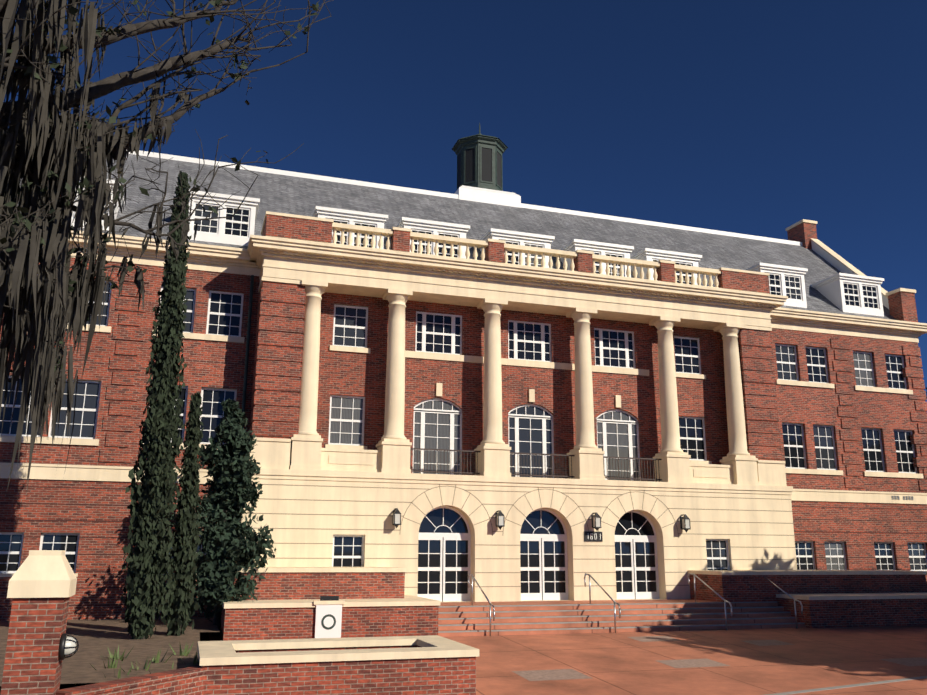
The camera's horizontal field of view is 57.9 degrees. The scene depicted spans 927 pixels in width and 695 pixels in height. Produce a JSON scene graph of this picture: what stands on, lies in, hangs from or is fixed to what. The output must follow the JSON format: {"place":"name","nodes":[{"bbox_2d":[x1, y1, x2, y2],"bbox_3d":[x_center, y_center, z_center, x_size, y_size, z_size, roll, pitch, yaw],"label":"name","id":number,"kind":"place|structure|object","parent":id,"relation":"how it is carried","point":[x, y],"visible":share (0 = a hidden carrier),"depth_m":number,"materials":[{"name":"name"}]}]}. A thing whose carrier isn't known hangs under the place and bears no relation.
{"place":"outdoors","nodes":[
{"label":"outdoors","id":0,"kind":"place"},
{"bbox_2d":[0,632,209,692],"bbox_3d":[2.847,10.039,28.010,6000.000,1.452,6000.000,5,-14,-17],"label":"ground","id":1,"kind":"structure","parent":0,"point":[204,636],"depth_m":16.71,"materials":[{"name":"soil"}]},
{"bbox_2d":[73,682,100,685],"bbox_3d":[-5.587,6.071,14.136,2.767,1.028,9.851,5,-14,-17],"label":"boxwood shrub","id":2,"kind":"object","parent":1,"relation":"on","point":[83,683],"depth_m":16.55,"materials":[{"name":"green plant"}]},
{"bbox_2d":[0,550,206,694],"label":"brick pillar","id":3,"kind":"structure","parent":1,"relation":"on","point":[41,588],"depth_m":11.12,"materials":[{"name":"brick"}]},
{"bbox_2d":[58,633,78,659],"bbox_3d":[-5.311,4.033,11.296,0.228,0.340,0.340,5,-14,-17],"label":"bulkhead lamp","id":4,"kind":"object","parent":3,"relation":"attached to","point":[68,645],"visible":1,"depth_m":11.20,"materials":[{"name":"white glass"}]},
{"bbox_2d":[0,231,260,620],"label":"wing wall","id":5,"kind":"structure","parent":1,"relation":"on","point":[86,496],"depth_m":26.88,"materials":[{"name":"red brick"}]},
{"bbox_2d":[0,274,244,576],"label":"wing windows","id":6,"kind":"structure","parent":5,"relation":"in","point":[224,317],"depth_m":26.88,"materials":[{"name":"glass"}]},
{"bbox_2d":[0,0,333,497],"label":"tree","id":7,"kind":"object","parent":1,"relation":"on","point":[51,156],"visible":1,"depth_m":12.40,"materials":[{"name":"grey plant"}]},
{"bbox_2d":[688,570,926,627],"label":"brick retaining wall","id":8,"kind":"structure","parent":1,"relation":"on","point":[848,598],"depth_m":28.64,"materials":[{"name":"brick"}]},
{"bbox_2d":[765,676,926,694],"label":"paving stripe","id":9,"kind":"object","parent":1,"relation":"on","point":[847,686],"depth_m":18.04,"materials":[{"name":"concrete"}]},
{"bbox_2d":[770,307,926,583],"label":"wing wall","id":10,"kind":"structure","parent":1,"relation":"on","point":[855,510],"depth_m":35.70,"materials":[{"name":"red brick"}]},
{"bbox_2d":[775,344,926,570],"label":"wing windows","id":11,"kind":"structure","parent":10,"relation":"in","point":[793,433],"depth_m":35.64,"materials":[{"name":"glass"}]},
{"bbox_3d":[0.518,2.565,37.427,38.200,19.470,12.500,5,-14,-17],"label":"building shell","id":12,"kind":"object","parent":1,"relation":"on","visible":0},
{"bbox_2d":[18,154,895,319],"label":"roof","id":13,"kind":"structure","parent":12,"relation":"attached to","point":[279,193],"depth_m":37.24,"materials":[{"name":"tile"}]},
{"bbox_2d":[126,150,802,245],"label":"roof ridge","id":14,"kind":"structure","parent":13,"relation":"attached to","point":[334,179],"depth_m":38.67,"materials":[{"name":"white paint"}]},
{"bbox_2d":[71,176,883,316],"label":"dormers","id":15,"kind":"object","parent":13,"relation":"attached to","point":[851,293],"visible":0.52,"depth_m":33.38,"materials":[{"name":"white paint"}]},
{"bbox_2d":[452,123,520,207],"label":"cupola","id":16,"kind":"object","parent":13,"relation":"on","point":[479,168],"visible":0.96,"depth_m":40.52,"materials":[{"name":"green paint"}]},
{"bbox_2d":[785,219,917,321],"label":"gable parapet","id":17,"kind":"structure","parent":13,"relation":"attached to","point":[899,304],"depth_m":42.35,"materials":[{"name":"red brick"}]},
{"bbox_2d":[0,617,219,685],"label":"planting bed soil","id":18,"kind":"structure","parent":0,"point":[91,636],"depth_m":17.91,"materials":[{"name":"brown soil"}]},
{"bbox_2d":[91,642,198,678],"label":"ground plants","id":19,"kind":"object","parent":18,"relation":"on","point":[153,660],"visible":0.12,"depth_m":15.65,"materials":[{"name":"green plant"}]},
{"bbox_2d":[120,171,191,639],"bbox_3d":[-7.594,1.312,21.264,1.418,12.450,1.278,5,-14,-17],"label":"cypress tree","id":20,"kind":"object","parent":18,"relation":"on","point":[147,560],"visible":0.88,"depth_m":20.63,"materials":[{"name":"green plant"}]},
{"bbox_2d":[164,391,203,635],"bbox_3d":[-7.060,4.369,21.468,0.894,6.613,0.910,5,-14,-17],"label":"cypress tree","id":21,"kind":"object","parent":18,"relation":"on","point":[186,543],"visible":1,"depth_m":21.24,"materials":[{"name":"green plant"}]},
{"bbox_2d":[169,398,275,635],"bbox_3d":[-6.997,4.878,24.431,3.158,6.928,3.601,5,-14,-17],"label":"juniper tree","id":22,"kind":"object","parent":18,"relation":"on","point":[225,532],"visible":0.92,"depth_m":24.05,"materials":[{"name":"green plant"}]},
{"bbox_2d":[3,0,926,401],"label":"sky","id":23,"kind":"structure","parent":0,"point":[761,118],"materials":[{"name":"blue"}]},
{"bbox_2d":[236,468,796,601],"bbox_3d":[2.643,7.250,29.391,20.640,5.180,1.570,5,-14,-17],"label":"stone facade base","id":24,"kind":"object","parent":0,"point":[307,514],"visible":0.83,"depth_m":28.64,"materials":[{"name":"beige stone"}]},
{"bbox_2d":[249,276,786,485],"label":"brick piers","id":25,"kind":"structure","parent":24,"relation":"on","point":[275,399],"depth_m":27.91,"materials":[{"name":"red brick"}]},
{"bbox_2d":[584,531,602,541],"bbox_3d":[4.556,6.631,29.384,0.700,0.340,0.034,5,-14,-17],"label":"sign","id":26,"kind":"object","parent":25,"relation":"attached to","point":[592,536],"visible":1,"depth_m":29.37,"materials":[{"name":"black metal"}]},
{"bbox_2d":[289,280,759,484],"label":"portico columns","id":27,"kind":"structure","parent":24,"relation":"on","point":[391,454],"depth_m":29.95,"materials":[{"name":"beige stone"}]},
{"bbox_2d":[247,235,787,329],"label":"portico entablature","id":28,"kind":"structure","parent":27,"relation":"on","point":[353,270],"depth_m":30.55,"materials":[{"name":"beige stone"}]},
{"bbox_2d":[261,211,769,293],"bbox_3d":[2.618,-3.094,32.181,20.220,1.060,2.030,5,-14,-17],"label":"balustrade","id":29,"kind":"object","parent":28,"relation":"on","point":[295,227],"visible":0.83,"depth_m":30.83,"materials":[{"name":"beige stone"}]},
{"bbox_2d":[332,506,729,601],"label":"doors and windows","id":30,"kind":"structure","parent":24,"relation":"in","point":[444,553],"depth_m":29.06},
{"bbox_2d":[410,448,661,481],"bbox_3d":[2.749,4.231,29.844,9.800,0.900,0.050,5,-14,-17],"label":"balcony railing","id":31,"kind":"object","parent":24,"relation":"on","point":[533,475],"visible":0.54,"depth_m":29.81,"materials":[{"name":"grey metal"}]},
{"bbox_2d":[392,508,690,532],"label":"wall lanterns","id":32,"kind":"object","parent":24,"relation":"attached to","point":[684,522],"depth_m":29.14,"materials":[{"name":"black metal"}]},
{"bbox_2d":[316,292,728,480],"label":"portico wall","id":33,"kind":"structure","parent":0,"point":[352,374],"depth_m":31.16,"materials":[{"name":"red brick"}]},
{"bbox_2d":[325,304,711,480],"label":"windows","id":34,"kind":"structure","parent":33,"relation":"in","point":[437,423],"depth_m":30.95,"materials":[{"name":"glass"}]},
{"bbox_2d":[208,625,926,694],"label":"plaza paving","id":35,"kind":"structure","parent":0,"point":[740,661],"depth_m":20.61,"materials":[{"name":"brick"}]},
{"bbox_2d":[220,567,439,640],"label":"brick retaining wall","id":36,"kind":"structure","parent":35,"relation":"on","point":[313,602],"depth_m":23.18,"materials":[{"name":"brick"}]},
{"bbox_2d":[197,635,478,694],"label":"fountain basin","id":37,"kind":"object","parent":35,"relation":"on","point":[417,665],"visible":1,"depth_m":14.47,"materials":[{"name":"brick"}]},
{"bbox_2d":[438,599,804,636],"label":"entrance stairs","id":38,"kind":"structure","parent":35,"relation":"on","point":[456,619],"depth_m":26.22,"materials":[{"name":"brick"}]},
{"bbox_2d":[468,573,802,635],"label":"stair handrails","id":39,"kind":"object","parent":38,"relation":"on","point":[596,582],"visible":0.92,"depth_m":26.45,"materials":[{"name":"silver metal"}]}
]}

